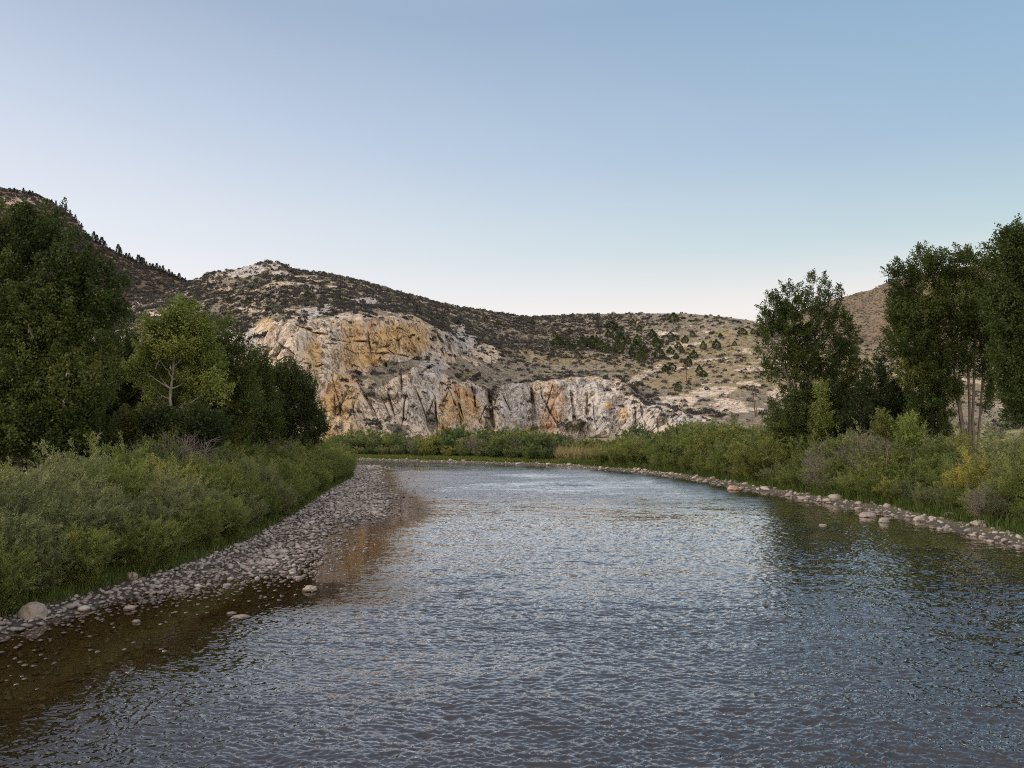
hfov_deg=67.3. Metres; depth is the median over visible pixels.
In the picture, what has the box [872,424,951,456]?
willow
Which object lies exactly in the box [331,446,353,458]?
willow
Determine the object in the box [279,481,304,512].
willow
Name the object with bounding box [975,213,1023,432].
cottonwood
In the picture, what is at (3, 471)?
willow
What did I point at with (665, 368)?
juniper
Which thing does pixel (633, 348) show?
juniper
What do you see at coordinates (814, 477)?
bare shrub
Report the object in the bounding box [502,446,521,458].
willow
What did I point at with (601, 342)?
juniper
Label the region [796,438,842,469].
bare shrub
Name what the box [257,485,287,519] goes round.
willow
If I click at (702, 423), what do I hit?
willow
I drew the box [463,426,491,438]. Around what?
willow
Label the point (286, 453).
willow
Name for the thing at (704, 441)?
willow
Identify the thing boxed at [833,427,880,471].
bare shrub
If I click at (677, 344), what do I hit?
juniper
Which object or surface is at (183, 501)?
willow
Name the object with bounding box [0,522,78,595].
willow
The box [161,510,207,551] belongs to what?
willow
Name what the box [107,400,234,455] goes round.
bush
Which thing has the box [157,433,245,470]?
bare shrub
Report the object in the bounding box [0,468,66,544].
willow
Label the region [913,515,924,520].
bank rock
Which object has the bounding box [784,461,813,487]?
willow
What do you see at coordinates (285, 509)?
willow
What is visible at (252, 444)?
willow
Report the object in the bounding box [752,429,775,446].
willow
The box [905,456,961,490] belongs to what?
willow
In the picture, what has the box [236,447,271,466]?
willow
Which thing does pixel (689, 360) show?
juniper
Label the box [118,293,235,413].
cottonwood
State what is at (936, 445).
willow
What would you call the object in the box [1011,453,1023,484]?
willow
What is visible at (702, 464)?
willow
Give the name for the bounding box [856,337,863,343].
juniper
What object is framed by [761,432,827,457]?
willow
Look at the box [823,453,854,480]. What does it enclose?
willow
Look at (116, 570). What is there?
bank grass
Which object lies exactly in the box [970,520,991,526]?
boulder
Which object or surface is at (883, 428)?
young cottonwood
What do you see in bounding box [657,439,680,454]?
willow
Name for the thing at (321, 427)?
young cottonwood
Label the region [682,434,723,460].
willow
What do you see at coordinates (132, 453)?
willow
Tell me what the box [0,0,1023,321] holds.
sky
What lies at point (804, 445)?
willow
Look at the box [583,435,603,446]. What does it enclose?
willow
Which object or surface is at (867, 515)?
boulder
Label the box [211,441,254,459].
willow
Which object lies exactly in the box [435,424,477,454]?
willow
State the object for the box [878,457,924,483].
willow
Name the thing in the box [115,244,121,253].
conifer
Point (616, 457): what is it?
willow
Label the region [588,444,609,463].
willow
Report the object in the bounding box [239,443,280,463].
willow
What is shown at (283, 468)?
willow
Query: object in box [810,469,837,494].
willow
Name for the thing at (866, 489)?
willow
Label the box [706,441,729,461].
willow
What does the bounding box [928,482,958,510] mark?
willow
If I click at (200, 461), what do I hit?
willow
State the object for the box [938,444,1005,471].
willow
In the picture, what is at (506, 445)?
willow
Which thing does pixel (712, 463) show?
willow
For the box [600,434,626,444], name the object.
willow
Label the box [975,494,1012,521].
willow
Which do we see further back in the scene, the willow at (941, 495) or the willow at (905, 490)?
the willow at (905, 490)
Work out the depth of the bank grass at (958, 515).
59.81 m
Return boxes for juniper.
[244,296,250,303]
[549,336,564,344]
[577,336,586,347]
[584,335,598,347]
[595,340,607,349]
[604,321,618,327]
[604,344,611,352]
[611,326,618,339]
[612,339,624,354]
[615,332,627,345]
[624,335,631,343]
[627,340,646,356]
[632,334,641,342]
[636,351,647,362]
[647,329,655,336]
[652,338,663,347]
[652,346,665,357]
[661,364,669,371]
[666,331,673,337]
[666,346,674,353]
[667,312,679,322]
[667,362,676,370]
[674,342,682,348]
[674,381,682,391]
[681,335,688,342]
[684,356,692,365]
[689,350,698,357]
[695,364,702,373]
[699,340,706,349]
[699,370,707,376]
[712,339,720,349]
[737,328,747,334]
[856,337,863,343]
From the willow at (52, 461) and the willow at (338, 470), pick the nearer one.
the willow at (52, 461)
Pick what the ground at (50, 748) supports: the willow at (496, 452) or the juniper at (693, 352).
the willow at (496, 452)
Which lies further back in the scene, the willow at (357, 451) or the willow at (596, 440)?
the willow at (357, 451)
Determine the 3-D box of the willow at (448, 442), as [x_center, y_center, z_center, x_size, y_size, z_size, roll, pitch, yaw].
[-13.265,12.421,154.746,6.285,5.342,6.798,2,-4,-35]
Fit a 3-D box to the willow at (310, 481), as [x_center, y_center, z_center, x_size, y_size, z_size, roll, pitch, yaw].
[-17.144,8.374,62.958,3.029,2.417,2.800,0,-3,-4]
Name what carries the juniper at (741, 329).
on the limestone hill at (325, 356)
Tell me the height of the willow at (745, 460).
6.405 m
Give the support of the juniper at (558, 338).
on the limestone hill at (325, 356)
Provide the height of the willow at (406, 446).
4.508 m
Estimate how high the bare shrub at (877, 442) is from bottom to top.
4.928 m
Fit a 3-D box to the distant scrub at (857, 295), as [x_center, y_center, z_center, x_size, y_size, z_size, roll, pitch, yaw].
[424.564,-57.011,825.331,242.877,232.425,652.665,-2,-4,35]
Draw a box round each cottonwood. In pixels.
[0,197,137,477]
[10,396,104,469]
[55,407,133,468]
[62,302,124,350]
[88,321,160,454]
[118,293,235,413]
[160,307,266,449]
[236,341,288,445]
[259,354,323,447]
[296,397,333,450]
[753,268,871,449]
[805,378,839,441]
[833,351,918,437]
[865,406,899,476]
[875,240,1000,450]
[891,409,929,484]
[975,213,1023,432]
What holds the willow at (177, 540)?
on the ground at (50, 748)
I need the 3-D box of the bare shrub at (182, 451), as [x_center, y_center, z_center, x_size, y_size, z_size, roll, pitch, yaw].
[-21.549,5.595,48.038,5.538,4.939,6.410,-1,-4,17]
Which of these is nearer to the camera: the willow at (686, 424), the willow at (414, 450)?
the willow at (686, 424)
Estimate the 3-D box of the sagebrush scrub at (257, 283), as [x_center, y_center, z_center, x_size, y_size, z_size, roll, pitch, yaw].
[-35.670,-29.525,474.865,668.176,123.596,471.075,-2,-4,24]
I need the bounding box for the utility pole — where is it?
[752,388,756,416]
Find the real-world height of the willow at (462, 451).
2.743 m
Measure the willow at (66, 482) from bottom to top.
4.020 m
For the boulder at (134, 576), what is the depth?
30.00 m
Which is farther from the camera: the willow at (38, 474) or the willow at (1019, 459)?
the willow at (1019, 459)
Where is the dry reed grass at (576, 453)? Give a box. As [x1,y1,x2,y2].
[550,440,616,460]
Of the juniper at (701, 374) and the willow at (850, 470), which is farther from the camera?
the juniper at (701, 374)
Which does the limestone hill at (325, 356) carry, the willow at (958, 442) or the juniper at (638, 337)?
the juniper at (638, 337)
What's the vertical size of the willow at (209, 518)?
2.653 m
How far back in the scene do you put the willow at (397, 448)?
156.89 m
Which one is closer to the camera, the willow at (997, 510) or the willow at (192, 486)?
the willow at (192, 486)
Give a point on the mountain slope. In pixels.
(114, 260)
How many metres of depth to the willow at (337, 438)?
167.95 m
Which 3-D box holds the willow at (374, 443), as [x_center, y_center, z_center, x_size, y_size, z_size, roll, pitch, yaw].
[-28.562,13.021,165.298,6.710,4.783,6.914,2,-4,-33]
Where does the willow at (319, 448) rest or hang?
on the ground at (50, 748)
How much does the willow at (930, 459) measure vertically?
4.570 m
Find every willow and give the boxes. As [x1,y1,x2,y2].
[0,457,28,516]
[0,461,76,498]
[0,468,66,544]
[0,507,62,572]
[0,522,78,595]
[0,528,7,556]
[0,535,50,616]
[13,438,107,493]
[15,496,108,575]
[20,472,104,515]
[41,446,113,481]
[41,481,133,554]
[42,463,131,515]
[46,521,125,590]
[64,430,163,481]
[64,451,168,503]
[96,485,174,555]
[100,443,166,473]
[107,509,175,573]
[110,458,174,494]
[119,428,193,469]
[132,473,205,529]
[132,515,190,568]
[139,464,218,512]
[140,451,201,490]
[146,450,218,487]
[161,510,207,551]
[178,496,230,549]
[179,476,232,515]
[181,452,233,477]
[190,468,242,501]
[195,459,257,499]
[197,452,239,472]
[203,440,252,472]
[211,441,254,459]
[212,496,247,516]
[213,493,254,540]
[215,444,242,460]
[219,435,276,459]
[222,465,270,491]
[230,479,277,524]
[234,488,269,529]
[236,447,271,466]
[237,455,284,493]
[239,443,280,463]
[240,433,271,456]
[247,461,283,481]
[250,437,300,461]
[256,451,302,483]
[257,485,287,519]
[264,455,306,479]
[267,482,297,515]
[269,439,307,456]
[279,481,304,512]
[281,455,314,482]
[283,440,317,459]
[284,475,316,504]
[287,478,308,507]
[290,451,324,474]
[293,437,327,461]
[293,442,329,455]
[301,432,341,456]
[304,474,319,497]
[313,466,332,491]
[323,437,342,449]
[324,462,343,478]
[324,466,337,484]
[326,449,346,461]
[327,432,348,441]
[329,436,348,446]
[330,463,342,482]
[331,446,351,460]
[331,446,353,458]
[332,459,348,479]
[336,459,353,477]
[340,432,358,442]
[344,457,358,467]
[345,426,377,437]
[346,434,371,453]
[351,446,363,453]
[356,429,387,443]
[361,446,375,455]
[365,436,387,453]
[369,430,389,437]
[375,445,390,454]
[380,431,407,453]
[381,431,413,453]
[390,444,407,454]
[400,436,414,454]
[407,444,423,455]
[409,433,429,440]
[409,433,441,454]
[419,443,437,455]
[430,423,472,437]
[432,433,458,455]
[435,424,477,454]
[440,445,457,455]
[452,432,481,455]
[455,445,472,456]
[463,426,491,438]
[468,437,490,456]
[472,445,489,456]
[475,426,513,455]
[481,429,519,456]
[485,445,503,457]
[489,424,535,440]
[501,434,532,456]
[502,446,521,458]
[508,424,542,436]
[518,430,556,454]
[518,441,541,459]
[524,428,558,444]
[530,444,554,459]
[549,438,575,455]
[551,430,579,443]
[569,437,601,450]
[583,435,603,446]
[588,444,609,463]
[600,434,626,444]
[600,441,636,465]
[602,433,629,448]
[614,432,656,464]
[615,423,664,438]
[620,431,661,449]
[623,430,650,442]
[640,434,668,447]
[644,435,679,459]
[647,449,667,468]
[654,429,688,451]
[655,420,704,440]
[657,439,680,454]
[661,450,682,468]
[664,425,727,453]
[665,416,708,433]
[666,418,716,449]
[672,437,685,459]
[677,452,696,472]
[680,418,730,447]
[681,418,721,434]
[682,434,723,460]
[683,415,741,453]
[689,419,732,431]
[689,449,710,471]
[700,419,746,435]
[700,441,717,459]
[703,457,715,475]
[706,425,763,472]
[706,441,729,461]
[707,457,722,475]
[714,414,763,438]
[716,460,732,477]
[721,424,791,481]
[723,462,740,478]
[728,464,743,479]
[736,425,772,437]
[740,422,795,443]
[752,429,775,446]
[752,436,794,469]
[754,463,778,484]
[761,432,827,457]
[761,457,794,485]
[772,464,797,487]
[773,452,794,471]
[776,428,836,464]
[783,442,813,474]
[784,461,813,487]
[796,461,836,491]
[804,430,849,464]
[804,450,834,468]
[809,425,873,465]
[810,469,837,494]
[820,454,850,475]
[823,416,907,470]
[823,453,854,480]
[828,471,859,495]
[836,472,868,499]
[840,449,904,477]
[848,435,923,467]
[851,439,914,485]
[853,469,895,501]
[871,473,906,501]
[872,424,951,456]
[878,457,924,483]
[882,445,953,480]
[889,472,932,502]
[901,440,973,473]
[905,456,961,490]
[906,431,975,463]
[907,483,939,509]
[924,459,963,493]
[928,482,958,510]
[933,418,1010,462]
[934,445,1007,496]
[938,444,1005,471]
[938,486,972,514]
[955,485,996,519]
[957,423,1023,466]
[963,430,1023,474]
[974,458,1023,493]
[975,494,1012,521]
[976,455,1023,516]
[989,442,1023,470]
[1009,493,1023,525]
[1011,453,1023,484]
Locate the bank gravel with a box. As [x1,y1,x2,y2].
[357,457,1019,546]
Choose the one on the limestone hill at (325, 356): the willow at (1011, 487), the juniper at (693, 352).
the juniper at (693, 352)
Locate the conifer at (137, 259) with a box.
[134,254,139,262]
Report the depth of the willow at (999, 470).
48.08 m
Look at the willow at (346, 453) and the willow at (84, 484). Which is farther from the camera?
the willow at (346, 453)
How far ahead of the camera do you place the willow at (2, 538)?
24.78 m
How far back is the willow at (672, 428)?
123.20 m
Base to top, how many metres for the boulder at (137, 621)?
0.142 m
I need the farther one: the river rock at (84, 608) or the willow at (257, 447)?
the willow at (257, 447)
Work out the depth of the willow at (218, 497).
41.74 m
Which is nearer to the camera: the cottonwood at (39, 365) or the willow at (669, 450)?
the cottonwood at (39, 365)
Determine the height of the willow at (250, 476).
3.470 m
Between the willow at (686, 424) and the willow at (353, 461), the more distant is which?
the willow at (686, 424)
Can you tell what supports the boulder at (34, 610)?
on the ground at (50, 748)
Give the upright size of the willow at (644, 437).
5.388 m
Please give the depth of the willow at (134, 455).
41.92 m
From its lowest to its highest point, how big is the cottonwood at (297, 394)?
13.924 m
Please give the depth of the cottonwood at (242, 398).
67.52 m
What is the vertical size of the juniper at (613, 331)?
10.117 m
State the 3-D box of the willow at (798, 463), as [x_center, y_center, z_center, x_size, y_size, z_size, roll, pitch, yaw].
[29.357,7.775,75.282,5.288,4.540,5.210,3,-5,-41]
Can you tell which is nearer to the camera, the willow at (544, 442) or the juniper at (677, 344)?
the willow at (544, 442)
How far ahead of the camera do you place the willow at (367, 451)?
160.26 m
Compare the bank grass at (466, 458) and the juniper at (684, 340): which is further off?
the juniper at (684, 340)
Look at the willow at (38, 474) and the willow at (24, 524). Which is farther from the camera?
the willow at (38, 474)
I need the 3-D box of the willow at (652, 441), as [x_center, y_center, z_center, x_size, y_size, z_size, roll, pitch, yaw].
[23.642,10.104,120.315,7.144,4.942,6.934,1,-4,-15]
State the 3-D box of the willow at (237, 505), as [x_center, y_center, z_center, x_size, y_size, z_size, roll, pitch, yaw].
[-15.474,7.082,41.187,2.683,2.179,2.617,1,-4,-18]
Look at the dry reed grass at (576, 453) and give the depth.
135.21 m
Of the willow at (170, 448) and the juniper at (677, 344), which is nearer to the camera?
the willow at (170, 448)
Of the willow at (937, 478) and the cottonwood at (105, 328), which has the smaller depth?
the willow at (937, 478)
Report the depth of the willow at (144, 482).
39.18 m
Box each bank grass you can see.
[1,470,354,618]
[352,453,567,463]
[560,456,1023,533]
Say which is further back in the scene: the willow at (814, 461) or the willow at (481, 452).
the willow at (481, 452)
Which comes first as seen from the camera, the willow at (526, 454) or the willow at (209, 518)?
the willow at (209, 518)
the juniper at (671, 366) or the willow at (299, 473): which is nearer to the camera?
the willow at (299, 473)
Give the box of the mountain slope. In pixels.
[0,188,185,306]
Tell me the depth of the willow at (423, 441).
155.39 m
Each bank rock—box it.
[797,496,809,499]
[828,494,842,500]
[883,503,891,507]
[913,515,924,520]
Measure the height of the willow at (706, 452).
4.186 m
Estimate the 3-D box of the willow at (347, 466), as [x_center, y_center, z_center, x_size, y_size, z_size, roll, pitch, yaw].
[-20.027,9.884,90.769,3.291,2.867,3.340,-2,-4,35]
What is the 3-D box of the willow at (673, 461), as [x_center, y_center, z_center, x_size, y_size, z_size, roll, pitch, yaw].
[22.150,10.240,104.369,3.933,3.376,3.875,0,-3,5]
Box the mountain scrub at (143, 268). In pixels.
[0,186,186,302]
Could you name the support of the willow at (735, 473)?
on the ground at (50, 748)
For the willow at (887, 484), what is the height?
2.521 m
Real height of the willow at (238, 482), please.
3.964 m
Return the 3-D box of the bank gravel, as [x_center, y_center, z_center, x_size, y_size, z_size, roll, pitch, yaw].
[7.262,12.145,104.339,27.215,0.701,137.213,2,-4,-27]
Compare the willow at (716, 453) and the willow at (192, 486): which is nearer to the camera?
the willow at (192, 486)
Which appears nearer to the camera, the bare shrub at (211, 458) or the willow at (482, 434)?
the bare shrub at (211, 458)
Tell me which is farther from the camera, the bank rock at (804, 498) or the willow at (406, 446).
the willow at (406, 446)
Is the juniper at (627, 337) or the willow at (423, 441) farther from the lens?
the juniper at (627, 337)
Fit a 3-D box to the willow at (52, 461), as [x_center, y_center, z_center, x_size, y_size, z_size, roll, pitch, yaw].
[-21.540,5.048,36.809,5.013,4.975,5.397,0,-3,2]
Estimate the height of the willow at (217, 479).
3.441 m
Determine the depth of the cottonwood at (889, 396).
77.39 m
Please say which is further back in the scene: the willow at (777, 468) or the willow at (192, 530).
the willow at (777, 468)
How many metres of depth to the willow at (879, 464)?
62.08 m
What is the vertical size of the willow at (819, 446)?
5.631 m
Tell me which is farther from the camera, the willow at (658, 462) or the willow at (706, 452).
the willow at (658, 462)
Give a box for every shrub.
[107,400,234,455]
[126,435,211,465]
[146,427,224,472]
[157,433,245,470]
[264,434,302,458]
[405,434,421,452]
[460,437,479,455]
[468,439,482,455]
[564,434,581,445]
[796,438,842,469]
[802,460,828,486]
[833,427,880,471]
[848,438,906,475]
[958,480,1013,519]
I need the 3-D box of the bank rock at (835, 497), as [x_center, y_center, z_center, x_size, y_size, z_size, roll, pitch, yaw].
[26.887,9.427,63.694,1.408,0.729,0.972,11,5,3]
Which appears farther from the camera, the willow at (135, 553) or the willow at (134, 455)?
the willow at (134, 455)
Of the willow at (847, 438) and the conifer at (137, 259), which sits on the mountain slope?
the conifer at (137, 259)
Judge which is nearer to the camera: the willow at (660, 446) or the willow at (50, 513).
the willow at (50, 513)
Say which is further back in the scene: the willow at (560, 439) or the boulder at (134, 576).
the willow at (560, 439)
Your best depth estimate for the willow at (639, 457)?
116.23 m
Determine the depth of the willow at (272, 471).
56.39 m
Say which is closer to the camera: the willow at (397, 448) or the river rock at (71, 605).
the river rock at (71, 605)
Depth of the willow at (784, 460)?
78.39 m
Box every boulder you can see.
[17,602,47,619]
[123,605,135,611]
[127,572,137,580]
[132,619,140,623]
[231,614,250,620]
[302,585,316,592]
[727,486,739,489]
[859,512,875,517]
[878,517,888,522]
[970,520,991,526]
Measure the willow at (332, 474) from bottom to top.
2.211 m
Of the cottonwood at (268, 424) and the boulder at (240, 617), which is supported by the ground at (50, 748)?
the cottonwood at (268, 424)
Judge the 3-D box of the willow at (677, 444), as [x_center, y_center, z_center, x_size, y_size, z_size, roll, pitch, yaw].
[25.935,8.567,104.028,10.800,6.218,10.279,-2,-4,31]
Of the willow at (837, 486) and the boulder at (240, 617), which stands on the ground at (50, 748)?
the willow at (837, 486)
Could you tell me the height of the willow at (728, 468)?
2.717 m
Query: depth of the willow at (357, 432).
177.98 m
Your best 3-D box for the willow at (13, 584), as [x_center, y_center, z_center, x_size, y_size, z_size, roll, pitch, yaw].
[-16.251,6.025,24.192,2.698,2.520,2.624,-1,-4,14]
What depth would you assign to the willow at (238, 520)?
39.63 m
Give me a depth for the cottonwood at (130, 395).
64.98 m
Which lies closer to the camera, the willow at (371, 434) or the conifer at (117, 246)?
the willow at (371, 434)
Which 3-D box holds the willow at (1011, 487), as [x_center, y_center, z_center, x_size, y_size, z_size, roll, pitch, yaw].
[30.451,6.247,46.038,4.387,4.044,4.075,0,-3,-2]
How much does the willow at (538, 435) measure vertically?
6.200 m
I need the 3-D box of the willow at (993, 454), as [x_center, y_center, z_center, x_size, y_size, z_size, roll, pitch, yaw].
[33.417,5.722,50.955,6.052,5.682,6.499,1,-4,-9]
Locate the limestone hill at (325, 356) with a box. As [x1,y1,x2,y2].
[91,262,1018,440]
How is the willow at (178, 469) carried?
on the ground at (50, 748)
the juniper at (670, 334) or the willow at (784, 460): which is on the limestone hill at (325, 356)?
the juniper at (670, 334)
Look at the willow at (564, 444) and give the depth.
144.94 m
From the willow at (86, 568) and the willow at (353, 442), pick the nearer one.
the willow at (86, 568)
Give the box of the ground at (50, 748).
[0,428,1023,767]
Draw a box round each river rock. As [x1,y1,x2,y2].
[15,627,24,631]
[63,603,77,608]
[77,605,90,611]
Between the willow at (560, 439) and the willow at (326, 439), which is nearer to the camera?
the willow at (326, 439)
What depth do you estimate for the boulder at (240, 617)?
24.53 m
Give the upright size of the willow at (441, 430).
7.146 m
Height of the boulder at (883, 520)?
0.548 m
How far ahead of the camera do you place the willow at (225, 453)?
61.67 m
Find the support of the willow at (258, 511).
on the ground at (50, 748)
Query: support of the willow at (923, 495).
on the ground at (50, 748)
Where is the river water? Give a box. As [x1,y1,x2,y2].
[0,456,1023,767]
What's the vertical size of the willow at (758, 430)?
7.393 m
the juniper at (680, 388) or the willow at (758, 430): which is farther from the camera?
the juniper at (680, 388)
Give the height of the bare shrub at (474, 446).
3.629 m
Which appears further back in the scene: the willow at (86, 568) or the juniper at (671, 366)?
the juniper at (671, 366)
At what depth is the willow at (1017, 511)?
42.61 m
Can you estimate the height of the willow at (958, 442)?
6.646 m
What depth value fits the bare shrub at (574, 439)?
148.89 m
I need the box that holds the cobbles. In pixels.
[0,465,488,767]
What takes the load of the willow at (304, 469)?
on the ground at (50, 748)
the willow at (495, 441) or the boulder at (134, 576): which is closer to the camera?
the boulder at (134, 576)
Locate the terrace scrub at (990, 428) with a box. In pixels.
[758,418,1023,447]
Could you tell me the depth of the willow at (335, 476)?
81.78 m
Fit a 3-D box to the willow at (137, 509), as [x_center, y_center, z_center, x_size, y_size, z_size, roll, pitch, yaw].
[-16.383,5.960,33.268,3.380,3.222,3.641,2,-4,-34]
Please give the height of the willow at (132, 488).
4.427 m
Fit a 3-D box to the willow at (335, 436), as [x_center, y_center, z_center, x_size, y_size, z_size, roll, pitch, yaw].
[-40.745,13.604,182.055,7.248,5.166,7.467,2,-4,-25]
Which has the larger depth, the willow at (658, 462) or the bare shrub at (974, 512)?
the willow at (658, 462)
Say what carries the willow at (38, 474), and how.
on the ground at (50, 748)
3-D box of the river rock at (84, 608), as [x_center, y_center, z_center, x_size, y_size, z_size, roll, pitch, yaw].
[-14.254,7.497,25.656,0.318,0.233,0.431,1,-4,42]
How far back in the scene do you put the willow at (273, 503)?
45.71 m
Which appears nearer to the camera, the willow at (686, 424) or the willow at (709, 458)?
the willow at (709, 458)
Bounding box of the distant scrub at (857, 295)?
[822,268,990,349]
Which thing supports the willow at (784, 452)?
on the ground at (50, 748)
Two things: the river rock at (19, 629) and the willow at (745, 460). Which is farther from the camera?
the willow at (745, 460)
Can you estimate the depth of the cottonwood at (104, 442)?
63.79 m
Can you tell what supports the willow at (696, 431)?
on the ground at (50, 748)
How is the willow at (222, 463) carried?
on the ground at (50, 748)
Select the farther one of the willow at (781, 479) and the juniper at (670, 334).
the juniper at (670, 334)
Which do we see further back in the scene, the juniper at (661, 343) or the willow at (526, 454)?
the juniper at (661, 343)
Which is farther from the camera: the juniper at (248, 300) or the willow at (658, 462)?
the juniper at (248, 300)
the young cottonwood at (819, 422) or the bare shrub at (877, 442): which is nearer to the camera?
the bare shrub at (877, 442)
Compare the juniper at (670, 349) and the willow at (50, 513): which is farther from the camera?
the juniper at (670, 349)
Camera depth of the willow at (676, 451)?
104.00 m
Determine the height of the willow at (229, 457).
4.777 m
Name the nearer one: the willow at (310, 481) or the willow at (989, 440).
the willow at (989, 440)
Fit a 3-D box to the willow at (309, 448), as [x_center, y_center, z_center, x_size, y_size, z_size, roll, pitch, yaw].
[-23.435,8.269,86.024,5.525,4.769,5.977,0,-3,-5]
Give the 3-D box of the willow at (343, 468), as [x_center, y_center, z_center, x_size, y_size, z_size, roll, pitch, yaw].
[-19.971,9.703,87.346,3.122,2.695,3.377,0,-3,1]
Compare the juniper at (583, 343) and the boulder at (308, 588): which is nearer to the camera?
the boulder at (308, 588)
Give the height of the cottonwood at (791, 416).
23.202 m
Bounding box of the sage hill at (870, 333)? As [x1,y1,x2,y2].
[788,266,1010,350]
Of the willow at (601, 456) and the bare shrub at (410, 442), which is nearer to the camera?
the willow at (601, 456)
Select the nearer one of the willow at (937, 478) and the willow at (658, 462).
the willow at (937, 478)
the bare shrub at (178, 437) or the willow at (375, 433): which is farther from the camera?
the willow at (375, 433)
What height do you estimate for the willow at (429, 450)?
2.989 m
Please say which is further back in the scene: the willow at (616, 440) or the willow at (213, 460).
the willow at (616, 440)
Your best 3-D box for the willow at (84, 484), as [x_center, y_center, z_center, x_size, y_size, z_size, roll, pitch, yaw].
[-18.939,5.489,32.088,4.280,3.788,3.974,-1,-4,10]
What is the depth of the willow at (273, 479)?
51.70 m
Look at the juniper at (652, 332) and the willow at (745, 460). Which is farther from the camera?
the juniper at (652, 332)
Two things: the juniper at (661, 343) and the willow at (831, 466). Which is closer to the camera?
the willow at (831, 466)
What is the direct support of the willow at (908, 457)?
on the ground at (50, 748)
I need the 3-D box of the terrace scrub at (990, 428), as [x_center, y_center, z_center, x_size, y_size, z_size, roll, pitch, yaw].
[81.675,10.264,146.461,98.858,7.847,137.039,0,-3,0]
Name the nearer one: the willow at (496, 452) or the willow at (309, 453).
the willow at (309, 453)
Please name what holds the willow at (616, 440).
on the ground at (50, 748)
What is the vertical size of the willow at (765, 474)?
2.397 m
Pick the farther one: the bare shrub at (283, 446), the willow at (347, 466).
the willow at (347, 466)
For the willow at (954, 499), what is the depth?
49.77 m
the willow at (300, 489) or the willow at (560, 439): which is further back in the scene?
the willow at (560, 439)
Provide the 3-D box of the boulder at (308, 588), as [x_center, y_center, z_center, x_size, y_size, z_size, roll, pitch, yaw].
[-7.577,7.717,28.891,0.611,0.306,0.476,-1,-4,9]
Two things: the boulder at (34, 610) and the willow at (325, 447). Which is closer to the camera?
the boulder at (34, 610)
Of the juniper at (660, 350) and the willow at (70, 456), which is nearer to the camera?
the willow at (70, 456)
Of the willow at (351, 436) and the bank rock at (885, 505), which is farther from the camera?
the willow at (351, 436)
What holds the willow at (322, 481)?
on the ground at (50, 748)
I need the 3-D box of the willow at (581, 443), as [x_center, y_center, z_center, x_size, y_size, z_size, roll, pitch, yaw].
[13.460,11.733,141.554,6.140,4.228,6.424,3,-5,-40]
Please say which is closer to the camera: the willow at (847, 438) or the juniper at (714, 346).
the willow at (847, 438)
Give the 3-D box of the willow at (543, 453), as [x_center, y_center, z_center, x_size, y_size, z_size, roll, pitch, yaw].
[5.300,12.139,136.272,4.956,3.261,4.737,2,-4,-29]
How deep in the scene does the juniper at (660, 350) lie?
440.75 m
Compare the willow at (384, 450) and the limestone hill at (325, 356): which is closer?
the willow at (384, 450)
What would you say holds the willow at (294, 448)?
on the ground at (50, 748)
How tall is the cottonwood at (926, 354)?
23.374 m
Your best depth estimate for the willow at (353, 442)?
165.71 m
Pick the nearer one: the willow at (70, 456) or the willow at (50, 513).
the willow at (50, 513)
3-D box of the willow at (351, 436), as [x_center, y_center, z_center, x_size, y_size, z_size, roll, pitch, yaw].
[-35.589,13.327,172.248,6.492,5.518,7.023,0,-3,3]
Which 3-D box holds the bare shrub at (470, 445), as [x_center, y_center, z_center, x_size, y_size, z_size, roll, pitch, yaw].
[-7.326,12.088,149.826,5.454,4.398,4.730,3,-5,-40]
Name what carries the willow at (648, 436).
on the ground at (50, 748)
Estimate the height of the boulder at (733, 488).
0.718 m
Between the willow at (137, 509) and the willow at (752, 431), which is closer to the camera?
the willow at (137, 509)
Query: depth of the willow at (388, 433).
167.74 m
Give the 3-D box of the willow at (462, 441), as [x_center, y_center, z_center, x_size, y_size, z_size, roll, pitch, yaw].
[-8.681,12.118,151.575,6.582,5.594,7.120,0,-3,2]
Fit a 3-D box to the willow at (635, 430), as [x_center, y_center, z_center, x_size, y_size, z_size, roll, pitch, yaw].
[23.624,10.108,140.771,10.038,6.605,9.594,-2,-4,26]
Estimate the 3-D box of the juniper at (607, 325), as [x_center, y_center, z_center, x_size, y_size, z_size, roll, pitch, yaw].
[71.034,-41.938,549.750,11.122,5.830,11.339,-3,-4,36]
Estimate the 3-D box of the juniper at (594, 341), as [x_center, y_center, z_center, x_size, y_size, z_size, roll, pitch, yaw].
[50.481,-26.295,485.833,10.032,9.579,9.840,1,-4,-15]
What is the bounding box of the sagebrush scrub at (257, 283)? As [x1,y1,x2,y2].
[100,259,1007,435]
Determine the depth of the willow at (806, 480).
69.17 m
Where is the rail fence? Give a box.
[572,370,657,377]
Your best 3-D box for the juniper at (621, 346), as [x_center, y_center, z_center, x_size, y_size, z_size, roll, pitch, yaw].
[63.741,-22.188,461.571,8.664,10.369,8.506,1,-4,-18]
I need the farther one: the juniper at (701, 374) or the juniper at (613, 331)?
the juniper at (613, 331)
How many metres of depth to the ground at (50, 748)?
23.60 m
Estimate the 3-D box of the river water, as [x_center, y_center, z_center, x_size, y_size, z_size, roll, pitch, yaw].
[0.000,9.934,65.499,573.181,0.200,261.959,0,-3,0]
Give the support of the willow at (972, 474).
on the ground at (50, 748)
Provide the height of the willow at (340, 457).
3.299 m

